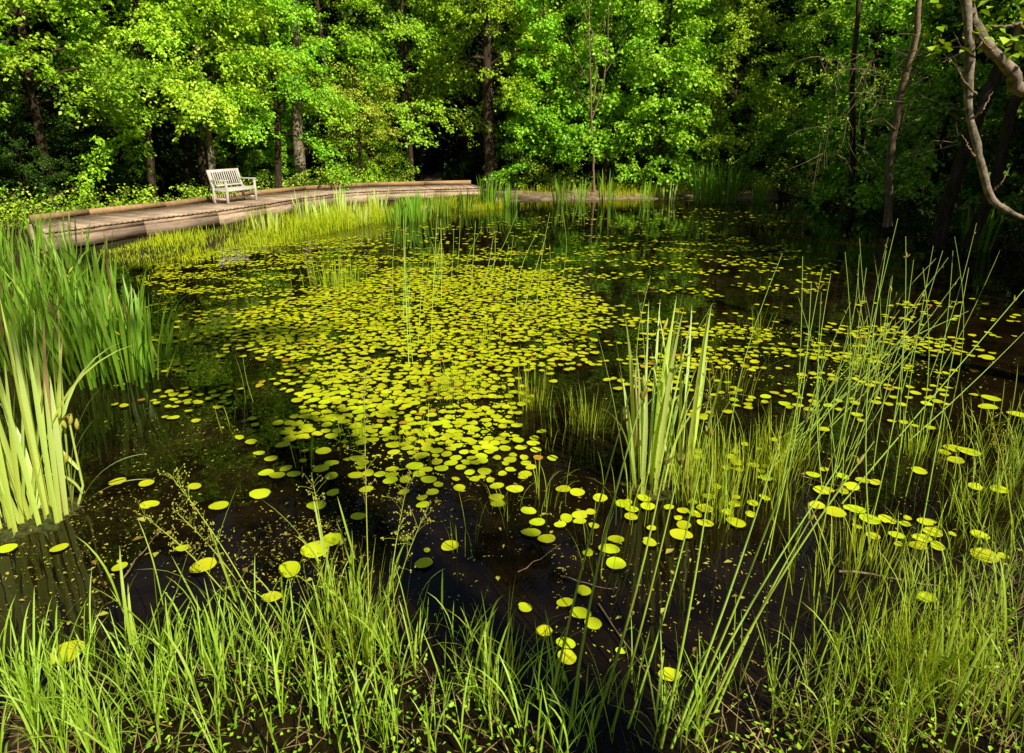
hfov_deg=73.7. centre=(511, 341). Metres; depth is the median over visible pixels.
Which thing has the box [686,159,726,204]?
iris plant
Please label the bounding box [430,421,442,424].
lily pad
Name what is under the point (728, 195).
iris plant
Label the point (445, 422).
lily pad
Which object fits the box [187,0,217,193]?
slender trunk
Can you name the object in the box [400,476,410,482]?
lily pad
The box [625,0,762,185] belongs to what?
young maple
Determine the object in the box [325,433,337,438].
lily pad
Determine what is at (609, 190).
iris plant
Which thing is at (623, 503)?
lily pad
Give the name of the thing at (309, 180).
shrub
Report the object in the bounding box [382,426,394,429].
lily pad
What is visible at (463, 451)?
lily pad
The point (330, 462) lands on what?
lily pad
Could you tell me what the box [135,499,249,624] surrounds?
flowering rush
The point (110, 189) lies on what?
understorey tree
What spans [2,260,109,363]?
iris plant
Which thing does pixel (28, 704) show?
shore grass
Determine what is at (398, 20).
woodland
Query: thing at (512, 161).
understorey tree
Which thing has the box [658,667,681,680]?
lily pad
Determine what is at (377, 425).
lily pad
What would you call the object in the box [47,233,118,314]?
iris plant
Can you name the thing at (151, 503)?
lily pad
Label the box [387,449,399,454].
lily pad
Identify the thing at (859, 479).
lily pad
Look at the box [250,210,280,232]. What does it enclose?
iris plant
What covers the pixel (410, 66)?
woodland tree
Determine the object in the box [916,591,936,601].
lily pad
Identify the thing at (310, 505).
lily pad
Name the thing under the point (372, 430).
lily pad
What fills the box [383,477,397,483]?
lily pad
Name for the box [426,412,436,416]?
lily pad
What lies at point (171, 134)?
woodland tree
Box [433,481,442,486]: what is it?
lily pad
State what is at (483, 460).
lily pad
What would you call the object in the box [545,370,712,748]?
rush clump
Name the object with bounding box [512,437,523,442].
lily pad
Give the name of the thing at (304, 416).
lily pad
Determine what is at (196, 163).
woodland tree
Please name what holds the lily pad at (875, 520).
on the water
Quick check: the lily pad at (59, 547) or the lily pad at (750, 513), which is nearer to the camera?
the lily pad at (59, 547)
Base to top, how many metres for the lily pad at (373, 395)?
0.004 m
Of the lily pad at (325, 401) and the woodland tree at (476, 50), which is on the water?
the lily pad at (325, 401)
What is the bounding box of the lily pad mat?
[111,206,1020,545]
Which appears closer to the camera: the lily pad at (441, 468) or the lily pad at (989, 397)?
the lily pad at (441, 468)
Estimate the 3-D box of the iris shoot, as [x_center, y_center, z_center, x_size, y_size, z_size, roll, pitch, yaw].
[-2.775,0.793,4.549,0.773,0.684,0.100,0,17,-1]
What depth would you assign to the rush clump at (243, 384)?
6.32 m
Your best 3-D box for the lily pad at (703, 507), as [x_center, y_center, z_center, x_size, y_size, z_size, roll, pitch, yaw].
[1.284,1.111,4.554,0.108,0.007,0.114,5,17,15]
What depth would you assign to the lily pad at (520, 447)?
5.44 m
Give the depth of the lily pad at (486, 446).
5.46 m
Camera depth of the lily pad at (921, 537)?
4.23 m
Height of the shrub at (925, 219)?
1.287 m
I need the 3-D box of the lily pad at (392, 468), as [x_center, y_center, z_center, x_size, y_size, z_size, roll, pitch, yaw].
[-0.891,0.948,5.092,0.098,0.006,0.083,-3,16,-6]
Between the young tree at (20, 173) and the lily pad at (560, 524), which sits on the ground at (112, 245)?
the young tree at (20, 173)
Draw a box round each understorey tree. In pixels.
[0,8,120,197]
[100,0,181,192]
[107,0,252,197]
[219,5,319,187]
[281,0,398,184]
[333,2,419,176]
[341,0,426,181]
[398,43,446,166]
[403,0,483,172]
[448,36,501,162]
[475,1,574,184]
[480,108,546,173]
[555,15,592,171]
[556,10,630,182]
[610,0,696,182]
[691,0,778,185]
[767,0,872,186]
[868,0,963,189]
[937,5,1023,204]
[992,124,1023,211]
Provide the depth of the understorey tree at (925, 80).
27.75 m
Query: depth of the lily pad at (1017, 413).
6.10 m
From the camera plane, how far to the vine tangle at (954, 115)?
15.32 m
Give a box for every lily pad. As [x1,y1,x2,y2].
[0,543,17,552]
[48,640,84,663]
[49,543,68,551]
[108,477,125,484]
[111,562,127,570]
[138,480,153,485]
[140,500,159,508]
[167,415,179,418]
[175,545,188,550]
[187,483,200,488]
[189,557,216,572]
[208,501,228,509]
[245,439,256,443]
[249,489,269,498]
[253,451,264,454]
[258,469,273,475]
[261,591,281,601]
[264,456,276,460]
[269,472,284,477]
[272,420,283,424]
[275,441,289,446]
[279,561,299,577]
[280,429,292,433]
[280,465,291,470]
[284,420,294,424]
[284,435,296,441]
[287,471,300,476]
[291,398,302,401]
[291,421,303,425]
[294,392,305,395]
[295,433,308,438]
[298,414,310,417]
[298,424,312,428]
[300,541,327,557]
[301,427,315,431]
[303,389,313,392]
[306,500,325,509]
[308,397,319,401]
[312,431,322,435]
[313,393,323,396]
[313,464,328,471]
[315,447,330,453]
[318,399,330,403]
[321,410,332,412]
[321,422,332,426]
[322,380,332,383]
[322,392,335,395]
[322,533,341,545]
[324,460,338,465]
[324,472,337,479]
[325,414,336,418]
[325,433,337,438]
[325,533,340,542]
[326,489,338,495]
[332,428,343,432]
[333,415,344,419]
[338,407,350,411]
[338,419,350,422]
[340,390,349,394]
[348,399,358,402]
[348,472,363,477]
[349,406,358,409]
[349,422,362,428]
[349,456,363,460]
[350,513,365,519]
[352,409,363,413]
[352,429,365,433]
[355,439,366,444]
[356,459,368,465]
[359,486,373,491]
[361,425,372,429]
[362,469,373,475]
[367,394,378,397]
[367,429,376,432]
[367,437,378,441]
[369,398,381,401]
[372,424,382,427]
[374,471,385,476]
[378,407,390,412]
[379,430,389,433]
[381,389,391,393]
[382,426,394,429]
[383,403,393,407]
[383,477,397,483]
[384,412,395,415]
[385,442,399,447]
[385,472,398,477]
[386,466,398,470]
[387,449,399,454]
[388,436,398,439]
[398,534,410,541]
[399,441,410,445]
[399,489,409,494]
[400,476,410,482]
[401,404,413,407]
[401,425,410,429]
[401,445,413,449]
[405,417,413,421]
[405,436,416,441]
[406,422,417,425]
[406,462,423,468]
[409,401,419,404]
[412,429,420,432]
[413,452,428,458]
[413,471,424,476]
[415,557,432,567]
[416,501,429,507]
[417,495,427,499]
[418,431,428,435]
[419,467,432,471]
[421,446,432,450]
[421,476,436,482]
[424,427,433,431]
[425,439,434,442]
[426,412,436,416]
[426,489,438,494]
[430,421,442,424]
[430,431,438,435]
[430,448,442,452]
[432,459,442,464]
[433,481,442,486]
[434,465,447,470]
[441,420,450,424]
[441,451,451,456]
[441,540,457,550]
[442,424,452,427]
[442,433,453,437]
[444,415,453,418]
[444,460,457,464]
[446,429,454,432]
[450,455,461,459]
[451,443,462,447]
[452,436,463,439]
[453,484,464,490]
[455,464,465,469]
[459,450,468,453]
[461,459,471,464]
[462,425,474,429]
[462,437,473,441]
[464,469,474,474]
[467,405,476,408]
[470,427,479,431]
[472,445,482,449]
[475,453,487,458]
[477,458,487,462]
[478,468,490,474]
[479,441,488,444]
[480,406,489,409]
[480,418,491,421]
[481,444,492,448]
[483,436,493,440]
[488,446,498,450]
[489,494,503,499]
[490,440,500,444]
[490,482,503,488]
[491,414,501,418]
[491,500,504,506]
[494,436,505,439]
[499,445,510,450]
[504,456,515,461]
[505,467,515,470]
[506,485,523,491]
[511,423,522,426]
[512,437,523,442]
[515,445,526,449]
[518,471,531,475]
[518,602,531,611]
[521,461,530,464]
[521,507,535,513]
[521,528,540,535]
[526,464,535,468]
[527,441,539,445]
[529,518,544,525]
[530,435,538,439]
[530,447,540,451]
[536,625,551,635]
[537,534,554,542]
[547,455,557,460]
[554,521,565,526]
[556,485,570,491]
[556,598,572,605]
[556,637,575,648]
[558,649,576,664]
[560,513,571,522]
[570,488,584,495]
[572,510,588,518]
[572,607,590,617]
[573,519,585,523]
[577,585,590,594]
[583,549,592,555]
[584,617,601,628]
[586,509,595,513]
[589,522,598,527]
[593,493,607,501]
[598,544,619,552]
[606,557,625,568]
[608,535,623,542]
[615,499,631,506]
[615,647,625,653]
[624,512,637,519]
[625,506,638,511]
[637,494,651,500]
[641,502,654,509]
[643,537,656,545]
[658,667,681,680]
[664,504,673,508]
[670,529,692,539]
[677,508,688,512]
[677,520,690,528]
[689,510,701,516]
[696,504,711,512]
[697,519,713,525]
[726,517,745,526]
[728,501,741,506]
[745,511,754,516]
[747,500,757,505]
[760,394,770,397]
[778,401,790,405]
[806,471,819,476]
[809,501,824,508]
[813,486,834,493]
[818,427,829,430]
[824,506,845,516]
[836,487,848,493]
[837,472,848,478]
[843,504,865,512]
[844,482,859,489]
[851,412,862,415]
[855,477,869,482]
[859,513,880,523]
[866,532,880,538]
[868,479,880,484]
[878,514,895,523]
[888,531,905,538]
[899,521,910,526]
[909,391,920,394]
[909,541,925,549]
[911,466,927,473]
[912,533,931,541]
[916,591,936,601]
[917,518,936,524]
[922,527,942,536]
[930,541,944,549]
[932,399,943,402]
[938,449,950,454]
[943,444,961,451]
[947,456,964,463]
[957,447,980,455]
[968,483,983,489]
[970,548,998,562]
[971,529,989,538]
[978,355,994,359]
[978,404,997,408]
[981,395,1000,400]
[990,485,1008,492]
[1007,411,1023,416]
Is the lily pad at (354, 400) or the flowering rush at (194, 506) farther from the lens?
the lily pad at (354, 400)
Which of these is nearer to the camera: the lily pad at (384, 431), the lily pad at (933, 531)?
the lily pad at (933, 531)
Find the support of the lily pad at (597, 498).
on the water
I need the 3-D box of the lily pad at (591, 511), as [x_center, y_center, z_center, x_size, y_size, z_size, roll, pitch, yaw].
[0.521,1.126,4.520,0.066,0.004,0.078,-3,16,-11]
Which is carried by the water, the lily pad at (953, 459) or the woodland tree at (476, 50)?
the lily pad at (953, 459)
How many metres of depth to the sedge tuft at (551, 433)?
5.56 m
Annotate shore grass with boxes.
[0,536,731,752]
[668,410,1023,752]
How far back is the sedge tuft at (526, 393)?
6.29 m
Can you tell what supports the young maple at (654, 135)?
on the ground at (112, 245)
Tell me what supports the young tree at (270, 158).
on the ground at (112, 245)
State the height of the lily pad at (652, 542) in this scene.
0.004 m
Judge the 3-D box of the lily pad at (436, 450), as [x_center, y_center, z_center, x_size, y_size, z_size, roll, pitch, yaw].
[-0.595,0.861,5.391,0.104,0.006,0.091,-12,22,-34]
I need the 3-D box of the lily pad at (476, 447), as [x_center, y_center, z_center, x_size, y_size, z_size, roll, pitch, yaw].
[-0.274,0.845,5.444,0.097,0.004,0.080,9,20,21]
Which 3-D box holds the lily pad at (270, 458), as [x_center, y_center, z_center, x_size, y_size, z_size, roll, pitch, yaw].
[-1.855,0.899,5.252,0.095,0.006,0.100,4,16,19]
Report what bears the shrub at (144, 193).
on the ground at (112, 245)
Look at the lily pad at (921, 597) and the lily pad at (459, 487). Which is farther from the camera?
the lily pad at (459, 487)
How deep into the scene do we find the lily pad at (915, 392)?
6.59 m
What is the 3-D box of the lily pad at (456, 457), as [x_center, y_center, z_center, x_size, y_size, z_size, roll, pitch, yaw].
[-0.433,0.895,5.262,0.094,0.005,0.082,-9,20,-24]
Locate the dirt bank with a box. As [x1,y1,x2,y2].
[496,190,777,200]
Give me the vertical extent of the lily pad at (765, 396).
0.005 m
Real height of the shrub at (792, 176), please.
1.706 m
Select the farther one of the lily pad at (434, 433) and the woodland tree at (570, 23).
the woodland tree at (570, 23)
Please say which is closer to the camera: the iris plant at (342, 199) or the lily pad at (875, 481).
the lily pad at (875, 481)
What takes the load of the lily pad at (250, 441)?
on the water
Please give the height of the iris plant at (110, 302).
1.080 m
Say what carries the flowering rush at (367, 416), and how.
on the water
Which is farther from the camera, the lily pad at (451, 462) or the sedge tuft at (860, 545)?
the lily pad at (451, 462)
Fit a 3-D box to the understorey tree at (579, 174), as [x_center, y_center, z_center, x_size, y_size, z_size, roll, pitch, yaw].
[4.150,-11.061,32.086,4.694,9.204,4.474,-12,21,-35]
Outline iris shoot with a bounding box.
[44,413,152,503]
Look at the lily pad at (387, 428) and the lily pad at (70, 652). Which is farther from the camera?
the lily pad at (387, 428)
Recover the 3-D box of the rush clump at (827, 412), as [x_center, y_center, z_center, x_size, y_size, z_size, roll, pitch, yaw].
[2.529,0.256,5.190,1.790,1.359,0.845,-12,21,-35]
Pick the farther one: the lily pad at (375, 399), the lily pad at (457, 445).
the lily pad at (375, 399)
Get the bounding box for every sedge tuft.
[157,316,206,349]
[214,395,245,442]
[283,529,414,705]
[285,426,313,480]
[288,252,371,293]
[326,393,371,447]
[365,291,388,316]
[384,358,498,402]
[389,408,431,446]
[422,576,583,710]
[425,239,454,266]
[444,494,484,556]
[460,314,501,352]
[465,477,531,527]
[496,454,574,514]
[507,359,559,413]
[540,408,570,450]
[550,386,614,441]
[563,494,626,590]
[596,453,673,532]
[658,428,795,530]
[706,349,765,402]
[718,406,836,498]
[737,306,778,340]
[814,491,943,596]
[845,326,893,371]
[868,578,1023,745]
[889,411,964,468]
[939,456,1014,512]
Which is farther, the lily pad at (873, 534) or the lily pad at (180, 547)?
the lily pad at (873, 534)
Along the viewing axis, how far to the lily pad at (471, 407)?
6.23 m
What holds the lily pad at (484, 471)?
on the water
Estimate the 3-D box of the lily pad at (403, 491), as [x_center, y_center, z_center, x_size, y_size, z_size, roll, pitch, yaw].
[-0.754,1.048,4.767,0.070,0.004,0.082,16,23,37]
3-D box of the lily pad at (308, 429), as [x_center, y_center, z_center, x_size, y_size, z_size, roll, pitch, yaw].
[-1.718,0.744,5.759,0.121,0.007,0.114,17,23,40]
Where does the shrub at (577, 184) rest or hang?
on the ground at (112, 245)
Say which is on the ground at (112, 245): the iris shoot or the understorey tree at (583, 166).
the understorey tree at (583, 166)
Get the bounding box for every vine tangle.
[781,49,921,214]
[840,1,1010,198]
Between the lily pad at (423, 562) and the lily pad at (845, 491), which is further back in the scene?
the lily pad at (845, 491)
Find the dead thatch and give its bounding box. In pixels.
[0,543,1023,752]
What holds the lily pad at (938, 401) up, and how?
on the water
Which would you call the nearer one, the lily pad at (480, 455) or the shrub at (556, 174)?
the lily pad at (480, 455)
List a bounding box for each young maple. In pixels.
[479,0,619,183]
[481,0,612,187]
[534,0,674,191]
[566,0,691,182]
[588,0,726,197]
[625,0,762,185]
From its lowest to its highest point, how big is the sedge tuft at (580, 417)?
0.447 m
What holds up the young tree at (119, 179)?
on the ground at (112, 245)
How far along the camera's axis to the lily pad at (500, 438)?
5.59 m
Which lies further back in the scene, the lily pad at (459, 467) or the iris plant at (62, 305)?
the iris plant at (62, 305)
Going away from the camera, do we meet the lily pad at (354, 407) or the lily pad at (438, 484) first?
the lily pad at (438, 484)
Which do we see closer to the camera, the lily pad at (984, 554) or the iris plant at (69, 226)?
the lily pad at (984, 554)
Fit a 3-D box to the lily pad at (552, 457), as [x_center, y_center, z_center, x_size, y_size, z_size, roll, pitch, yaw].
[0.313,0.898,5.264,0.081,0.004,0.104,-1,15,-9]
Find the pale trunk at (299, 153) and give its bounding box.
[292,0,311,190]
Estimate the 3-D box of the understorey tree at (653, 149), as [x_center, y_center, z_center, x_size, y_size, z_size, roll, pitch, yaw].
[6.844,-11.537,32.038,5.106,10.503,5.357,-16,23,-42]
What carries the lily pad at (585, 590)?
on the water
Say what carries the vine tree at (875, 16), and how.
on the ground at (112, 245)
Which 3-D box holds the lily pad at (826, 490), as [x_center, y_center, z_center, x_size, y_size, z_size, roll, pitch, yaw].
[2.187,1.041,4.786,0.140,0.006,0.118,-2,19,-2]
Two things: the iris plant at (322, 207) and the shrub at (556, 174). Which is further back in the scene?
the shrub at (556, 174)
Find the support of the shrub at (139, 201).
on the ground at (112, 245)
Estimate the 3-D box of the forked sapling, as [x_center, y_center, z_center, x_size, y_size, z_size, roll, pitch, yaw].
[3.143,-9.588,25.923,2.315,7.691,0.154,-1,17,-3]
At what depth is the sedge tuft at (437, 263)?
12.77 m
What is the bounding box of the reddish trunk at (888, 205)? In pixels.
[868,0,930,226]
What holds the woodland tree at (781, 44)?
on the ground at (112, 245)
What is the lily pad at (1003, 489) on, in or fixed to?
on the water
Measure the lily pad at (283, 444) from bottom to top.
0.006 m
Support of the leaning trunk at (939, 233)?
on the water
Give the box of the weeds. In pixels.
[107,593,1023,752]
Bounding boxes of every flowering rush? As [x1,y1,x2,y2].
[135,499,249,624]
[157,463,273,637]
[171,498,265,623]
[296,465,338,634]
[345,358,380,639]
[379,495,433,652]
[380,465,426,633]
[700,372,723,499]
[988,409,1014,550]
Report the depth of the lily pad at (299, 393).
6.57 m
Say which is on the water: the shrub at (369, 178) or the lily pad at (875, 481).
the lily pad at (875, 481)
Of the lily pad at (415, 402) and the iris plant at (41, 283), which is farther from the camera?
the iris plant at (41, 283)
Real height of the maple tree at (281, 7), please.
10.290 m
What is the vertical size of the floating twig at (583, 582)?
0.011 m
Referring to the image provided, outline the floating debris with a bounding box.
[0,317,1023,682]
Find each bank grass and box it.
[96,189,481,284]
[445,180,785,213]
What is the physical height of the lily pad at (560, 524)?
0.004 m
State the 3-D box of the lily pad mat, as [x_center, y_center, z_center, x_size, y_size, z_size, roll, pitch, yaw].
[1.182,-1.742,13.937,16.166,0.028,20.516,0,17,0]
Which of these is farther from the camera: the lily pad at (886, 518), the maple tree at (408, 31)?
the maple tree at (408, 31)
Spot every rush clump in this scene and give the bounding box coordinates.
[235,356,252,402]
[392,211,441,363]
[449,206,566,313]
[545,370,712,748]
[636,276,712,417]
[670,394,874,748]
[724,219,968,562]
[761,292,930,495]
[841,290,1023,503]
[857,223,999,402]
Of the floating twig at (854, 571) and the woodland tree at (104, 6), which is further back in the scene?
the woodland tree at (104, 6)
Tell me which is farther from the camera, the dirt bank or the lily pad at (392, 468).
the dirt bank
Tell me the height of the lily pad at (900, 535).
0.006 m
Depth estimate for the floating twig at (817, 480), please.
4.93 m
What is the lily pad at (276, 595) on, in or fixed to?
on the water
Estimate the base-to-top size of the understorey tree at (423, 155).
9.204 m
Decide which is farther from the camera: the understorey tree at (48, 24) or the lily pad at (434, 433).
the understorey tree at (48, 24)
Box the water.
[0,199,1023,752]
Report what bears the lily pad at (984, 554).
on the water
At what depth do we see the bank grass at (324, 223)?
16.91 m
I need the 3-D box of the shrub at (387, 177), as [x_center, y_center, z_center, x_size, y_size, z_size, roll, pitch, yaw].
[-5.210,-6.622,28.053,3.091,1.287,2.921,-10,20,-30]
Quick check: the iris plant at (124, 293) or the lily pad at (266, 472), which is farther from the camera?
the iris plant at (124, 293)
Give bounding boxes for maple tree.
[0,0,166,212]
[0,28,19,77]
[31,0,272,208]
[43,0,317,195]
[213,0,368,190]
[253,0,422,184]
[306,0,508,185]
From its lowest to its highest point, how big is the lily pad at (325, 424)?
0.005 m
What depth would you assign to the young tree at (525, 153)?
29.88 m
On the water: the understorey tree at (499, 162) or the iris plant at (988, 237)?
the iris plant at (988, 237)
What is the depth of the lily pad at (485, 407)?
6.23 m
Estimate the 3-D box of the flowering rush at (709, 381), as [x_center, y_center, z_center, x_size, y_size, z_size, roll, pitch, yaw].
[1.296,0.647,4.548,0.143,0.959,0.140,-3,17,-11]
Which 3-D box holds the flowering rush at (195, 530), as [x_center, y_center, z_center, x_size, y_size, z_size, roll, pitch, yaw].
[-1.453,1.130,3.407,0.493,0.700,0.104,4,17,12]
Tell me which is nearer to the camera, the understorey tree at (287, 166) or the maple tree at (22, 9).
the maple tree at (22, 9)
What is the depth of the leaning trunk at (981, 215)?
13.73 m
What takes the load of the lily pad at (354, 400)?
on the water
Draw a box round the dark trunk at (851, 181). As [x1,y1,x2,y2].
[841,0,871,221]
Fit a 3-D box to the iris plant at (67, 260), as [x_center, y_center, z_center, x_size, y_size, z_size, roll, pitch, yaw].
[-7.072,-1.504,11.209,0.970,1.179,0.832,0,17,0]
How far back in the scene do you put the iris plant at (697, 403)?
4.76 m
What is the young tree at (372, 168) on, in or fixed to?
on the ground at (112, 245)
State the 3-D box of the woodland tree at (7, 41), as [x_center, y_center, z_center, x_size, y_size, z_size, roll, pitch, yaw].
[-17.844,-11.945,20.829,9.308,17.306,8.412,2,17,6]
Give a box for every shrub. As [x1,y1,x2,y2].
[0,182,87,232]
[0,183,106,223]
[52,186,136,214]
[82,183,159,210]
[113,184,182,209]
[158,183,216,206]
[178,172,261,198]
[250,169,315,189]
[260,167,340,188]
[306,167,375,188]
[310,155,413,187]
[356,165,421,181]
[505,169,537,186]
[506,155,600,188]
[554,170,601,187]
[607,168,653,188]
[651,172,690,188]
[673,155,757,186]
[723,160,802,190]
[732,151,858,195]
[773,165,876,200]
[869,191,975,230]
[893,195,1022,237]
[925,191,1023,249]
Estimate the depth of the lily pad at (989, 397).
6.46 m
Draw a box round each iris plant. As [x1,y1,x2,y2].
[0,209,23,250]
[0,217,14,276]
[0,233,26,338]
[0,234,58,336]
[0,245,89,337]
[0,259,39,374]
[0,262,93,381]
[0,295,116,539]
[0,300,129,544]
[2,211,54,277]
[2,222,55,311]
[2,227,22,303]
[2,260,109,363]
[12,205,53,248]
[28,233,111,312]
[28,267,135,389]
[37,217,99,285]
[44,245,115,338]
[47,209,77,254]
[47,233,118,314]
[53,276,172,375]
[58,269,145,365]
[64,256,148,338]
[82,286,154,390]
[93,275,195,373]
[103,315,190,382]
[104,279,164,330]
[124,307,172,357]
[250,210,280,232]
[289,190,319,222]
[310,193,339,224]
[328,188,357,220]
[345,201,369,225]
[366,187,391,215]
[381,200,409,224]
[393,188,432,222]
[429,192,451,216]
[453,187,476,211]
[476,175,505,206]
[498,182,517,206]
[550,175,570,203]
[569,181,591,201]
[597,168,620,202]
[598,291,746,500]
[641,178,657,201]
[650,305,779,488]
[660,181,677,201]
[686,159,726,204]
[708,161,750,204]
[751,171,775,203]
[961,194,1007,252]
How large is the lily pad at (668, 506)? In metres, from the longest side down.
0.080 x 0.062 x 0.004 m
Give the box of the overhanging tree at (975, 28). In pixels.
[921,0,1023,220]
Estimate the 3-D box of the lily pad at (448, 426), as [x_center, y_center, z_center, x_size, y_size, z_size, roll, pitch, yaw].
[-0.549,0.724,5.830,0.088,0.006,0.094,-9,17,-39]
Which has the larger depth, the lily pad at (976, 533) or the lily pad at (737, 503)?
the lily pad at (737, 503)
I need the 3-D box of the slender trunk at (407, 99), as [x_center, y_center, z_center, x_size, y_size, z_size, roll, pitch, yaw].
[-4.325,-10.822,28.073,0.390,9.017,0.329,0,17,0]
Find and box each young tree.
[0,68,73,213]
[17,56,116,205]
[72,69,163,204]
[119,78,196,201]
[193,38,272,192]
[241,67,296,188]
[305,62,409,183]
[340,64,402,181]
[503,69,554,184]
[587,43,656,182]
[649,17,722,185]
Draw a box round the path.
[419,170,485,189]
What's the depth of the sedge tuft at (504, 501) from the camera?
4.54 m
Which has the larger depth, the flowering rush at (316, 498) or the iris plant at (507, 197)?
the iris plant at (507, 197)
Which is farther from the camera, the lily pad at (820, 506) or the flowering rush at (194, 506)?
the lily pad at (820, 506)
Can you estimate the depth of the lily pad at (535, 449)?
5.40 m
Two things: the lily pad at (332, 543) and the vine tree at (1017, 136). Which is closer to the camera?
the lily pad at (332, 543)
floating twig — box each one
[123,527,162,578]
[517,544,560,571]
[561,576,610,588]
[598,603,648,676]
[796,474,850,490]
[839,570,938,585]
[939,457,982,472]
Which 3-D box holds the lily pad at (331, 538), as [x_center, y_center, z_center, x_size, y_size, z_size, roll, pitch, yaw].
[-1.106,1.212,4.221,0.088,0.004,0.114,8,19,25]
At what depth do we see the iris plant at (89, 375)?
6.71 m
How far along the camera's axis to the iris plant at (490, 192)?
23.40 m
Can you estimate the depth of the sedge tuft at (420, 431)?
5.50 m
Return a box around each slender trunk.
[163,0,195,198]
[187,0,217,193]
[380,0,392,178]
[392,0,402,181]
[400,0,413,180]
[460,3,467,177]
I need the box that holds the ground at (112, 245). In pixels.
[0,141,1023,752]
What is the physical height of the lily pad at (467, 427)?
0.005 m
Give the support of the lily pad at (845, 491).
on the water
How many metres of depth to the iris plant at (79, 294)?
8.17 m
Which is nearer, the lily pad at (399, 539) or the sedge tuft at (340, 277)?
the lily pad at (399, 539)
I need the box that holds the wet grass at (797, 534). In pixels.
[665,368,1023,704]
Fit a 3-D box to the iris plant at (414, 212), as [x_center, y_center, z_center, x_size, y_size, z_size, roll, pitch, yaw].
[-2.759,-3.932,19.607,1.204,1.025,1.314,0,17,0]
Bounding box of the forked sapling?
[566,0,626,191]
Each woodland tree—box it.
[0,0,138,203]
[1,0,217,205]
[1,19,77,191]
[33,0,183,162]
[50,3,199,186]
[88,1,260,187]
[120,0,319,186]
[164,3,369,185]
[272,0,440,181]
[275,0,401,176]
[371,0,470,169]
[415,0,482,145]
[435,0,582,180]
[438,0,579,174]
[455,0,507,92]
[494,0,711,179]
[514,1,643,173]
[565,0,779,179]
[680,0,860,181]
[739,1,886,170]
[741,7,870,161]
[757,0,957,180]
[810,0,1020,192]
[859,1,1009,174]
[868,0,1023,152]
[927,18,1023,196]
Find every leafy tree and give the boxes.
[667,0,805,188]
[735,0,889,191]
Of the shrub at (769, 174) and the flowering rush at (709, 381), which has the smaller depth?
the flowering rush at (709, 381)
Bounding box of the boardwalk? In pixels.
[28,180,480,250]
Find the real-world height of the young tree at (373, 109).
5.347 m
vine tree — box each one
[786,0,949,211]
[834,0,1023,224]
[931,0,1023,235]
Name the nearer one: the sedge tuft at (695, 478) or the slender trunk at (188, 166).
the sedge tuft at (695, 478)
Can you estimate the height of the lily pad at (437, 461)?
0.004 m
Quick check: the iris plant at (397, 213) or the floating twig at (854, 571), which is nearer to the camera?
the floating twig at (854, 571)
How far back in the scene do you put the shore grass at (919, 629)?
3.04 m
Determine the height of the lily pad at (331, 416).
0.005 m
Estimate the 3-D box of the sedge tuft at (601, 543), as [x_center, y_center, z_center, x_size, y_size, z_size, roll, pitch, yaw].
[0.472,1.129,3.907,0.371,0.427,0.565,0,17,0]
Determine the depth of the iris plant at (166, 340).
7.66 m
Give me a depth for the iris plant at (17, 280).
8.27 m
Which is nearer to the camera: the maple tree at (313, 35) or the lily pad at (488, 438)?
the lily pad at (488, 438)
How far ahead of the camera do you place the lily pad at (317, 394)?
6.53 m
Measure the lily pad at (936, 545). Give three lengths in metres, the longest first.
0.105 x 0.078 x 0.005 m
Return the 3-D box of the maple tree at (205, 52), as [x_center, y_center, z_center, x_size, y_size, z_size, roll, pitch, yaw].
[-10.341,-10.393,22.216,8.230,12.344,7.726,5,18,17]
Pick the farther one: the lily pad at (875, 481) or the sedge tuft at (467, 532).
the lily pad at (875, 481)
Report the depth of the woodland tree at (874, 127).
31.64 m
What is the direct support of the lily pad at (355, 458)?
on the water
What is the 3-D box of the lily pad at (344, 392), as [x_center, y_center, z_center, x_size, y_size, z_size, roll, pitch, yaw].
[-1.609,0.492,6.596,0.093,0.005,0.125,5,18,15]
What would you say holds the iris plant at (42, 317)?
on the water
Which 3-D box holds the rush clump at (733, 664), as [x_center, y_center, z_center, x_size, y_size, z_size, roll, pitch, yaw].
[1.001,0.924,2.760,0.807,1.494,0.154,-5,18,-17]
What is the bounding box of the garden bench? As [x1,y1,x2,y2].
[206,168,257,203]
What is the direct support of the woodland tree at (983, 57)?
on the ground at (112, 245)
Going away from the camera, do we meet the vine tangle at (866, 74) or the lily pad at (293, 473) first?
the lily pad at (293, 473)
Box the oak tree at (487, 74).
[404,0,580,186]
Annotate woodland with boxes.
[315,0,879,148]
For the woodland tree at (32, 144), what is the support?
on the ground at (112, 245)
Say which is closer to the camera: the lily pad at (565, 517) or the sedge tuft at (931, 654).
the sedge tuft at (931, 654)
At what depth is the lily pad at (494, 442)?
5.52 m
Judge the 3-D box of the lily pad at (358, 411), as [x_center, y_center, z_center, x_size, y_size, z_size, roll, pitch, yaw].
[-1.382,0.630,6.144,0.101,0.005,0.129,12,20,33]
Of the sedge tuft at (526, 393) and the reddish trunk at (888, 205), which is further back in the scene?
the reddish trunk at (888, 205)
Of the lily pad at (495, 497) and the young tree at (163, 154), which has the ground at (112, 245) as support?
the young tree at (163, 154)
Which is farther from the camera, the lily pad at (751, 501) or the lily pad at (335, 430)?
the lily pad at (335, 430)
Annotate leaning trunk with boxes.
[926,5,1023,245]
[960,76,1023,250]
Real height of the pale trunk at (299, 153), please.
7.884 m
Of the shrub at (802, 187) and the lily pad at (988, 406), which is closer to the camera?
the lily pad at (988, 406)
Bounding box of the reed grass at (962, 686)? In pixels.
[76,488,1023,752]
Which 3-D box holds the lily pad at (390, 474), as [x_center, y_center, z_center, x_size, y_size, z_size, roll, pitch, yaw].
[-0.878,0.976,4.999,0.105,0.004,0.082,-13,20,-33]

